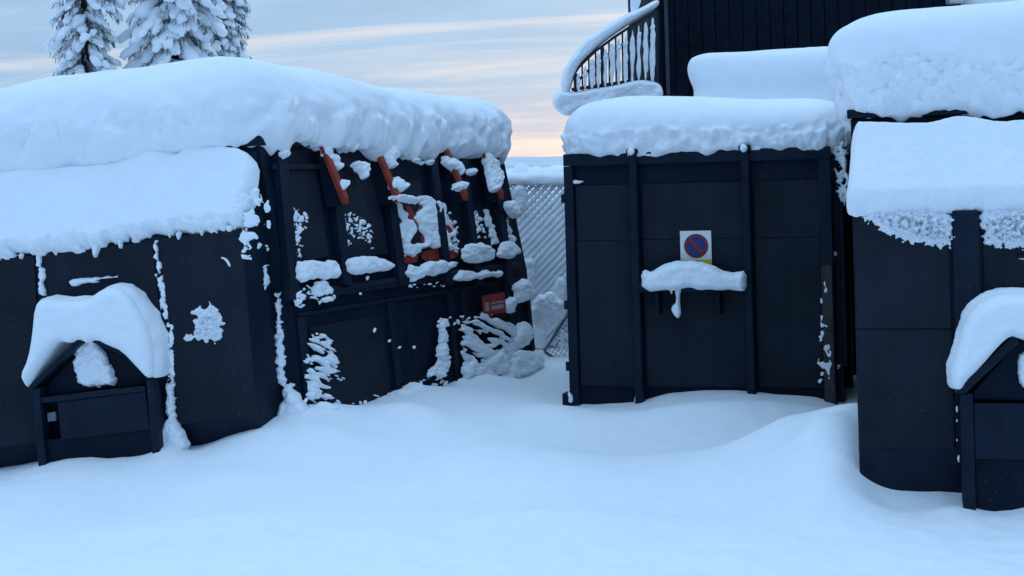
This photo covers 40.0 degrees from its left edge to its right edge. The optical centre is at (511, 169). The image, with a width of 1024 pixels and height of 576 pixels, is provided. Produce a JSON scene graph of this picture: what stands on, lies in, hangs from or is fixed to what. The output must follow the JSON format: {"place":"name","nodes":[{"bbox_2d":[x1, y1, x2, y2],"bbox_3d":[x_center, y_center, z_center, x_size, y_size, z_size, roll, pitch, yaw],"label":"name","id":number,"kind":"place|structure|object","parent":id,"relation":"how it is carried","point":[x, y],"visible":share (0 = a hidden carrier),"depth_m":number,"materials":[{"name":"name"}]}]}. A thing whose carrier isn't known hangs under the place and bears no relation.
{"place":"outdoors","nodes":[
{"label":"outdoors","id":0,"kind":"place"},
{"bbox_2d":[0,0,628,156],"label":"sky","id":1,"kind":"structure","parent":0,"point":[513,56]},
{"bbox_2d":[0,347,1023,575],"bbox_3d":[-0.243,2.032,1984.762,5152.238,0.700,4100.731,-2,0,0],"label":"snowy ground","id":2,"kind":"structure","parent":0,"point":[496,475],"depth_m":9.36,"materials":[{"name":"white snow"}]},
{"bbox_2d":[43,0,125,75],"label":"spruce tree","id":3,"kind":"object","parent":2,"relation":"on","point":[85,48],"visible":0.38,"depth_m":39.60,"materials":[{"name":"white plant"}]},
{"bbox_2d":[117,0,227,68],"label":"spruce tree","id":4,"kind":"object","parent":2,"relation":"on","point":[167,31],"visible":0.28,"depth_m":40.33,"materials":[{"name":"white plant"}]},
{"bbox_2d":[198,0,251,58],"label":"spruce tree","id":5,"kind":"object","parent":2,"relation":"on","point":[231,43],"visible":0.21,"depth_m":43.54,"materials":[{"name":"white plant"}]},
{"bbox_2d":[0,136,534,466],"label":"waste container","id":6,"kind":"object","parent":2,"relation":"on","point":[227,384],"visible":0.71,"depth_m":11.38,"materials":[{"name":"metal"}]},
{"bbox_2d":[73,342,117,387],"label":"hood filling snow","id":7,"kind":"structure","parent":6,"relation":"in","point":[93,367],"depth_m":11.10,"materials":[{"name":"white snow"}]},
{"bbox_2d":[22,283,170,386],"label":"hood snow","id":8,"kind":"structure","parent":6,"relation":"on","point":[126,319],"depth_m":10.95,"materials":[{"name":"white snow"}]},
{"bbox_2d":[0,147,259,259],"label":"lid snow","id":9,"kind":"structure","parent":6,"relation":"on","point":[137,199],"depth_m":11.19,"materials":[{"name":"white snow"}]},
{"bbox_2d":[0,56,512,171],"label":"roof snow","id":10,"kind":"structure","parent":6,"relation":"on","point":[99,117],"depth_m":11.51,"materials":[{"name":"white snow"}]},
{"bbox_2d":[19,142,543,448],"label":"clinging snow","id":11,"kind":"structure","parent":6,"relation":"attached to","point":[208,322],"depth_m":12.61,"materials":[{"name":"white snow"}]},
{"bbox_2d":[295,260,341,282],"bbox_3d":[-1.583,0.832,11.685,0.077,0.187,0.686,-2,0,24],"label":"snow lump","id":12,"kind":"object","parent":6,"relation":"on","point":[306,270],"visible":1,"depth_m":11.59,"materials":[{"name":"white snow"}]},
{"bbox_2d":[345,256,394,274],"bbox_3d":[-1.227,0.838,12.472,0.086,0.164,0.834,-2,0,24],"label":"snow lump","id":13,"kind":"object","parent":6,"relation":"on","point":[360,265],"visible":1,"depth_m":12.32,"materials":[{"name":"white snow"}]},
{"bbox_2d":[405,260,457,281],"bbox_3d":[-0.743,0.962,13.540,0.080,0.170,1.090,-2,0,24],"label":"snow lump","id":14,"kind":"object","parent":6,"relation":"on","point":[413,273],"visible":1,"depth_m":13.40,"materials":[{"name":"white snow"}]},
{"bbox_2d":[461,242,494,262],"bbox_3d":[-0.326,0.858,14.507,0.077,0.214,0.782,-2,0,24],"label":"snow lump","id":15,"kind":"object","parent":6,"relation":"on","point":[479,252],"visible":1,"depth_m":14.39,"materials":[{"name":"white snow"}]},
{"bbox_2d":[453,270,502,280],"bbox_3d":[-0.324,1.075,14.464,0.068,0.147,1.160,-2,0,24],"label":"snow lump","id":16,"kind":"object","parent":6,"relation":"on","point":[461,275],"visible":1,"depth_m":14.28,"materials":[{"name":"white snow"}]},
{"bbox_2d":[496,241,520,258],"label":"snow lump","id":17,"kind":"object","parent":6,"relation":"on","point":[508,250],"visible":1,"depth_m":15.10,"materials":[{"name":"white snow"}]},
{"bbox_2d":[505,297,516,312],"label":"snow lump","id":18,"kind":"object","parent":6,"relation":"on","point":[511,303],"visible":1,"depth_m":15.06,"materials":[{"name":"white snow"}]},
{"bbox_2d":[503,200,521,218],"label":"snow lump","id":19,"kind":"object","parent":6,"relation":"on","point":[512,209],"visible":1,"depth_m":15.32,"materials":[{"name":"white snow"}]},
{"bbox_2d":[512,279,534,302],"bbox_3d":[0.145,1.327,15.444,0.111,0.258,0.508,-2,0,23],"label":"snow lump","id":20,"kind":"object","parent":6,"relation":"on","point":[523,290],"visible":0.99,"depth_m":15.34,"materials":[{"name":"white snow"}]},
{"bbox_2d":[277,378,474,415],"bbox_3d":[-0.802,2.148,13.004,0.455,0.806,4.071,-2,0,29],"label":"snow drift","id":21,"kind":"object","parent":2,"relation":"on","point":[292,403],"visible":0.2,"depth_m":11.35,"materials":[{"name":"white snow"}]},
{"bbox_2d":[506,349,544,377],"bbox_3d":[0.169,2.088,15.284,0.148,0.311,1.027,-2,0,24],"label":"snow lump","id":22,"kind":"object","parent":2,"relation":"on","point":[525,362],"visible":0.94,"depth_m":15.15,"materials":[{"name":"white snow"}]},
{"bbox_2d":[511,321,533,347],"bbox_3d":[0.132,1.800,15.309,0.114,0.280,0.549,-2,0,24],"label":"snow lump","id":23,"kind":"object","parent":22,"relation":"on","point":[523,337],"visible":1,"depth_m":15.23,"materials":[{"name":"white snow"}]},
{"bbox_2d":[506,163,563,207],"bbox_3d":[0.497,1.121,39.857,12.197,2.846,16.874,-2,0,0],"label":"thicket","id":24,"kind":"object","parent":2,"relation":"on","point":[521,167],"visible":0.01,"depth_m":37.56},
{"bbox_2d":[517,202,567,348],"bbox_3d":[1.037,1.312,18.895,6.400,1.918,3.110,-2,0,0],"label":"fence","id":25,"kind":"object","parent":2,"relation":"on","point":[539,275],"depth_m":17.56,"materials":[{"name":"grey metal"}]},
{"bbox_2d":[543,314,568,356],"bbox_3d":[0.709,2.028,16.400,0.709,0.750,0.038,-2,0,0],"label":"fence","id":26,"kind":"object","parent":2,"relation":"on","point":[552,338],"depth_m":16.39,"materials":[{"name":"metal"}]},
{"bbox_2d":[531,291,567,351],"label":"snow","id":27,"kind":"structure","parent":26,"relation":"attached to","point":[548,310],"depth_m":16.32,"materials":[{"name":"white snow"}]},
{"bbox_2d":[571,0,659,91],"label":"stair railing","id":28,"kind":"object","parent":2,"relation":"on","point":[656,69],"visible":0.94,"depth_m":18.57,"materials":[{"name":"black metal"}]},
{"bbox_2d":[553,80,662,115],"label":"stair snow","id":29,"kind":"structure","parent":28,"relation":"attached to","point":[569,103],"depth_m":18.49,"materials":[{"name":"white snow"}]},
{"bbox_2d":[561,0,658,91],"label":"rail snow","id":30,"kind":"structure","parent":28,"relation":"attached to","point":[588,46],"depth_m":18.53,"materials":[{"name":"white snow"}]},
{"bbox_2d":[576,0,655,90],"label":"clinging snow","id":31,"kind":"structure","parent":28,"relation":"attached to","point":[634,4],"depth_m":18.52,"materials":[{"name":"white snow"}]},
{"bbox_2d":[561,145,856,405],"bbox_3d":[2.482,0.887,14.976,2.516,2.805,5.461,-2,0,19],"label":"waste container","id":32,"kind":"object","parent":2,"relation":"on","point":[775,226],"visible":0.84,"depth_m":12.56,"materials":[{"name":"metal"}]},
{"bbox_2d":[573,180,583,183],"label":"snow lump","id":33,"kind":"object","parent":32,"relation":"on","point":[576,182],"visible":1,"depth_m":12.79,"materials":[{"name":"white snow"}]},
{"bbox_2d":[627,148,634,155],"bbox_3d":[1.064,-0.161,12.574,0.063,0.071,0.059,-2,0,27],"label":"snow ball","id":34,"kind":"object","parent":32,"relation":"attached to","point":[630,151],"visible":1,"depth_m":12.55,"materials":[{"name":"white snow"}]},
{"bbox_2d":[641,260,746,317],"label":"snow","id":35,"kind":"structure","parent":32,"relation":"attached to","point":[677,276],"depth_m":12.35,"materials":[{"name":"white snow"}]},
{"bbox_2d":[560,96,850,156],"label":"roof snow","id":36,"kind":"structure","parent":32,"relation":"on","point":[656,126],"depth_m":12.55,"materials":[{"name":"white snow"}]},
{"bbox_2d":[568,141,848,402],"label":"clinging snow","id":37,"kind":"structure","parent":32,"relation":"attached to","point":[841,159],"depth_m":12.31,"materials":[{"name":"white snow"}]},
{"bbox_2d":[740,144,746,151],"bbox_3d":[2.031,-0.187,12.351,0.065,0.073,0.062,-2,0,0],"label":"snow ball","id":38,"kind":"object","parent":32,"relation":"attached to","point":[743,147],"visible":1,"depth_m":12.33,"materials":[{"name":"white snow"}]},
{"bbox_2d":[628,0,962,95],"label":"house","id":39,"kind":"structure","parent":2,"relation":"on","point":[688,30],"depth_m":20.00,"materials":[{"name":"black wood"}]},
{"bbox_2d":[847,109,1023,510],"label":"waste container","id":40,"kind":"object","parent":2,"relation":"on","point":[912,301],"visible":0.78,"depth_m":8.88,"materials":[{"name":"metal"}]},
{"bbox_2d":[824,0,1023,130],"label":"roof snow","id":41,"kind":"structure","parent":40,"relation":"on","point":[899,66],"depth_m":9.16,"materials":[{"name":"white snow"}]},
{"bbox_2d":[846,116,1023,216],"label":"lid snow","id":42,"kind":"structure","parent":40,"relation":"on","point":[954,163],"depth_m":8.85,"materials":[{"name":"white snow"}]},
{"bbox_2d":[861,207,1023,461],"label":"clinging snow","id":43,"kind":"structure","parent":40,"relation":"attached to","point":[998,226],"depth_m":8.80,"materials":[{"name":"white snow"}]},
{"bbox_2d":[946,287,1023,388],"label":"hood snow","id":44,"kind":"structure","parent":40,"relation":"on","point":[990,321],"depth_m":8.47,"materials":[{"name":"white snow"}]},
{"bbox_2d":[1017,352,1023,386],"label":"hood filling snow","id":45,"kind":"structure","parent":40,"relation":"in","point":[1020,363],"depth_m":8.55,"materials":[{"name":"white snow"}]},
{"bbox_2d":[504,156,564,168],"bbox_3d":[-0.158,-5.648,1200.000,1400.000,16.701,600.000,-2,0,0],"label":"hills","id":46,"kind":"structure","parent":0,"point":[512,162],"depth_m":1035.07,"materials":[{"name":"white snow"}]},
{"bbox_2d":[687,46,832,101],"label":"roof snow","id":47,"kind":"structure","parent":0,"point":[791,73],"depth_m":14.33,"materials":[{"name":"white snow"}]},
{"bbox_3d":[8.748,-0.144,22.725,3.620,4.200,2.550,-2,0,0],"label":"annex","id":48,"kind":"object","parent":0,"visible":0},
{"bbox_2d":[961,0,1016,4],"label":"roof snow","id":49,"kind":"structure","parent":48,"relation":"on","point":[966,2],"depth_m":21.53,"materials":[{"name":"white snow"}]},
{"bbox_3d":[0.534,1.201,17.317,4.300,2.170,0.076,-2,0,0],"label":"chain link fence","id":50,"kind":"object","parent":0,"visible":0},
{"bbox_2d":[507,172,563,185],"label":"snow","id":51,"kind":"structure","parent":50,"relation":"on","point":[533,179],"depth_m":17.21,"materials":[{"name":"white snow"}]},
{"bbox_2d":[509,184,567,346],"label":"clinging snow","id":52,"kind":"structure","parent":50,"relation":"attached to","point":[545,234],"depth_m":17.28,"materials":[{"name":"white snow"}]}
]}

